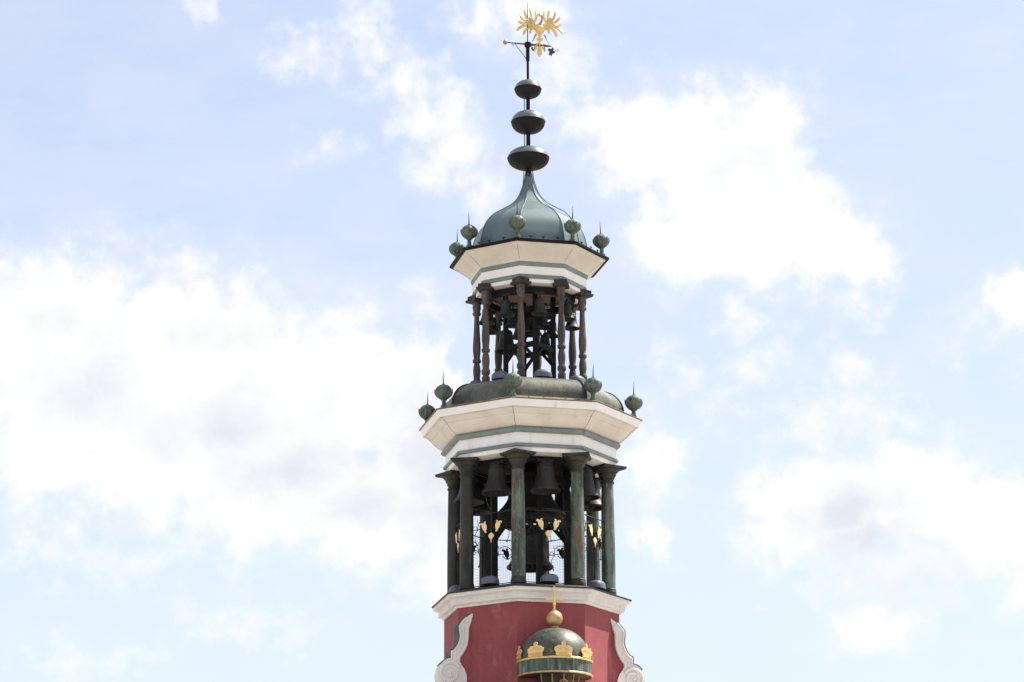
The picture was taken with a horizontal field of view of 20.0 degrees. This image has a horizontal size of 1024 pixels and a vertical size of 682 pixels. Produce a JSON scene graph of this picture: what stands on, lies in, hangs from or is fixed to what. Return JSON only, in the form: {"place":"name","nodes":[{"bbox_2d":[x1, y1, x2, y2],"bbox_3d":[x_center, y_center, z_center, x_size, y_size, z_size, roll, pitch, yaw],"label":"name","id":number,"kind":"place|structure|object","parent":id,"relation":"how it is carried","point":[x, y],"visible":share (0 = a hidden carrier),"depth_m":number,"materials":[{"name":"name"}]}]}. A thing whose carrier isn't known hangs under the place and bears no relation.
{"place":"outdoors","nodes":[
{"label":"outdoors","id":0,"kind":"place"},
{"bbox_2d":[0,0,1023,681],"label":"sky","id":1,"kind":"structure","parent":0,"point":[232,303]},
{"bbox_2d":[418,79,644,681],"bbox_3d":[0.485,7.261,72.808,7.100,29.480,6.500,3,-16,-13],"label":"carillon tower","id":2,"kind":"structure","parent":0,"point":[528,242],"depth_m":72.68,"materials":[{"name":"red paint"}]},
{"bbox_2d":[449,585,458,591],"bbox_3d":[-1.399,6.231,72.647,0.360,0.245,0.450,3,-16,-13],"label":"floodlight","id":3,"kind":"object","parent":2,"relation":"on","point":[454,588],"visible":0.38,"depth_m":72.46,"materials":[{"name":"grey metal"}]},
{"bbox_2d":[454,473,483,505],"bbox_3d":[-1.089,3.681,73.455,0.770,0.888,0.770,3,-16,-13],"label":"bell","id":4,"kind":"object","parent":2,"relation":"hanging from","point":[477,499],"visible":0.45,"depth_m":73.31,"materials":[{"name":"brown metal"}]},
{"bbox_2d":[469,380,480,383],"bbox_3d":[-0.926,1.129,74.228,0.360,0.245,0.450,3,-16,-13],"label":"floodlight","id":5,"kind":"object","parent":2,"relation":"on","point":[474,381],"visible":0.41,"depth_m":74.05,"materials":[{"name":"grey metal"}]},
{"bbox_2d":[473,483,490,515],"bbox_3d":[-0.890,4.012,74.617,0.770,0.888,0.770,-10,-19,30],"label":"bell","id":6,"kind":"object","parent":2,"relation":"hanging from","point":[483,508],"visible":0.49,"depth_m":74.46,"materials":[{"name":"brown metal"}]},
{"bbox_2d":[478,308,494,325],"bbox_3d":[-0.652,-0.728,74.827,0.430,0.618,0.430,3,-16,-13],"label":"bell","id":7,"kind":"object","parent":2,"relation":"hanging from","point":[491,322],"visible":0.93,"depth_m":74.73,"materials":[{"name":"brown metal"}]},
{"bbox_2d":[481,576,498,585],"bbox_3d":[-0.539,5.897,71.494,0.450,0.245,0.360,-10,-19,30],"label":"floodlight","id":8,"kind":"object","parent":2,"relation":"on","point":[489,580],"visible":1,"depth_m":71.35,"materials":[{"name":"grey metal"}]},
{"bbox_2d":[489,311,499,334],"bbox_3d":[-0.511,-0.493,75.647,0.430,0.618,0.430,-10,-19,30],"label":"bell","id":9,"kind":"object","parent":2,"relation":"hanging from","point":[493,329],"visible":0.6,"depth_m":75.56,"materials":[{"name":"brown metal"}]},
{"bbox_2d":[482,460,511,496],"bbox_3d":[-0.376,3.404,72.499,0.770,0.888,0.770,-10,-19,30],"label":"bell","id":10,"kind":"object","parent":2,"relation":"hanging from","point":[496,485],"visible":1,"depth_m":72.34,"materials":[{"name":"brown metal"}]},
{"bbox_2d":[491,371,507,380],"bbox_3d":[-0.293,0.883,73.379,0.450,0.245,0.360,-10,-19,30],"label":"floodlight","id":11,"kind":"object","parent":2,"relation":"on","point":[497,375],"visible":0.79,"depth_m":73.24,"materials":[{"name":"grey metal"}]},
{"bbox_2d":[494,319,517,354],"bbox_3d":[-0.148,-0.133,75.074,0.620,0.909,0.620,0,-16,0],"label":"bell","id":12,"kind":"object","parent":2,"relation":"hanging from","point":[499,349],"visible":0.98,"depth_m":74.94,"materials":[{"name":"brown metal"}]},
{"bbox_2d":[498,293,514,317],"bbox_3d":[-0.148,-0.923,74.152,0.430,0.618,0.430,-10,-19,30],"label":"bell","id":13,"kind":"object","parent":2,"relation":"hanging from","point":[506,311],"visible":1,"depth_m":74.06,"materials":[{"name":"brown metal"}]},
{"bbox_2d":[505,302,517,328],"bbox_3d":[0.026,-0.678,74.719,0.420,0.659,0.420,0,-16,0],"label":"bell","id":14,"kind":"object","parent":2,"relation":"hanging from","point":[511,323],"visible":0.81,"depth_m":74.63,"materials":[{"name":"brown metal"}]},
{"bbox_2d":[513,328,527,339],"bbox_3d":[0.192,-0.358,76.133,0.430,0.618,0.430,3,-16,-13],"label":"bell","id":15,"kind":"object","parent":2,"relation":"hanging from","point":[515,335],"visible":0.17,"depth_m":76.04,"materials":[{"name":"brown metal"}]},
{"bbox_2d":[506,525,553,572],"bbox_3d":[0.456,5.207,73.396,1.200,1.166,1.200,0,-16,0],"label":"bell","id":16,"kind":"object","parent":2,"relation":"hanging from","point":[530,557],"visible":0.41,"depth_m":73.11,"materials":[{"name":"brown metal"}]},
{"bbox_2d":[497,468,565,523],"bbox_3d":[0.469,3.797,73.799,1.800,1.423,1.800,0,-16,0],"label":"bell","id":17,"kind":"object","parent":2,"relation":"hanging from","point":[549,503],"visible":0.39,"depth_m":73.28,"materials":[{"name":"brown metal"}]},
{"bbox_2d":[524,312,541,337],"bbox_3d":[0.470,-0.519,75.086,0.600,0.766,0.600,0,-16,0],"label":"bell","id":18,"kind":"object","parent":2,"relation":"hanging from","point":[528,318],"visible":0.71,"depth_m":74.96,"materials":[{"name":"brown metal"}]},
{"bbox_2d":[503,3,562,78],"bbox_3d":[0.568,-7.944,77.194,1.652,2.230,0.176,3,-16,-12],"label":"weather vane","id":19,"kind":"object","parent":2,"relation":"on","point":[539,29],"visible":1,"depth_m":77.27,"materials":[{"name":"gold metal"}]},
{"bbox_2d":[531,291,547,315],"bbox_3d":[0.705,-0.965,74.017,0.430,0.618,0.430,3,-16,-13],"label":"bell","id":20,"kind":"object","parent":2,"relation":"hanging from","point":[539,309],"visible":1,"depth_m":73.93,"materials":[{"name":"brown metal"}]},
{"bbox_2d":[534,369,551,377],"bbox_3d":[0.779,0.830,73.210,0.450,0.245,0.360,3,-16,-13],"label":"floodlight","id":21,"kind":"object","parent":2,"relation":"on","point":[542,373],"visible":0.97,"depth_m":73.07,"materials":[{"name":"grey metal"}]},
{"bbox_2d":[538,303,549,328],"bbox_3d":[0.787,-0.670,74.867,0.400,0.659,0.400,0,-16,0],"label":"bell","id":22,"kind":"object","parent":2,"relation":"hanging from","point":[543,323],"visible":0.59,"depth_m":74.74,"materials":[{"name":"brown metal"}]},
{"bbox_2d":[538,323,550,348],"bbox_3d":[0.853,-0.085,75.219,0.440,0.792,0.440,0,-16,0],"label":"bell","id":23,"kind":"object","parent":2,"relation":"hanging from","point":[544,338],"visible":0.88,"depth_m":75.11,"materials":[{"name":"brown metal"}]},
{"bbox_2d":[530,458,560,494],"bbox_3d":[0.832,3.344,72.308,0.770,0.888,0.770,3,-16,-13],"label":"bell","id":24,"kind":"object","parent":2,"relation":"hanging from","point":[545,483],"visible":1,"depth_m":72.16,"materials":[{"name":"brown metal"}]},
{"bbox_2d":[540,574,558,583],"bbox_3d":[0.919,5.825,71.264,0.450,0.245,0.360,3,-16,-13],"label":"floodlight","id":25,"kind":"object","parent":2,"relation":"on","point":[549,578],"visible":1,"depth_m":71.13,"materials":[{"name":"grey metal"}]},
{"bbox_2d":[546,321,557,338],"bbox_3d":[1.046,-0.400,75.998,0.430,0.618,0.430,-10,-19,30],"label":"bell","id":26,"kind":"object","parent":2,"relation":"hanging from","point":[547,332],"visible":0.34,"depth_m":75.92,"materials":[{"name":"brown metal"}]},
{"bbox_2d":[516,586,592,681],"bbox_3d":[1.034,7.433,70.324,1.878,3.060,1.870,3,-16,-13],"label":"crown canopy","id":27,"kind":"object","parent":2,"relation":"on","point":[554,652],"visible":1,"depth_m":69.67,"materials":[{"name":"green metal"}]},
{"bbox_2d":[554,487,570,510],"bbox_3d":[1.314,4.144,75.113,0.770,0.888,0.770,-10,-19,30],"label":"bell","id":28,"kind":"object","parent":2,"relation":"hanging from","point":[558,499],"visible":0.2,"depth_m":74.93,"materials":[{"name":"brown metal"}]},
{"bbox_2d":[564,296,574,321],"bbox_3d":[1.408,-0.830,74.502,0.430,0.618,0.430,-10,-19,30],"label":"bell","id":29,"kind":"object","parent":2,"relation":"hanging from","point":[568,316],"visible":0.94,"depth_m":74.41,"materials":[{"name":"brown metal"}]},
{"bbox_2d":[565,306,578,330],"bbox_3d":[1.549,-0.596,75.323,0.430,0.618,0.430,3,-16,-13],"label":"bell","id":30,"kind":"object","parent":2,"relation":"hanging from","point":[572,326],"visible":0.6,"depth_m":75.23,"materials":[{"name":"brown metal"}]},
{"bbox_2d":[570,375,585,382],"bbox_3d":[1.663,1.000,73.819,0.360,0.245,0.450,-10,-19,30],"label":"floodlight","id":31,"kind":"object","parent":2,"relation":"on","point":[581,378],"visible":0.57,"depth_m":73.67,"materials":[{"name":"grey metal"}]},
{"bbox_2d":[570,465,599,500],"bbox_3d":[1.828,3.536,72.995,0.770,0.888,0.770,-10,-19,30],"label":"bell","id":32,"kind":"object","parent":2,"relation":"hanging from","point":[591,493],"visible":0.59,"depth_m":72.82,"materials":[{"name":"brown metal"}]},
{"bbox_2d":[584,475,600,511],"bbox_3d":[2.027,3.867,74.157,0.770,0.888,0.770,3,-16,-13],"label":"bell","id":33,"kind":"object","parent":2,"relation":"hanging from","point":[592,506],"visible":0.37,"depth_m":74.04,"materials":[{"name":"brown metal"}]},
{"bbox_2d":[589,580,605,590],"bbox_3d":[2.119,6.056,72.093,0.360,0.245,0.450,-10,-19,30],"label":"floodlight","id":34,"kind":"object","parent":2,"relation":"on","point":[599,584],"visible":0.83,"depth_m":71.93,"materials":[{"name":"grey metal"}]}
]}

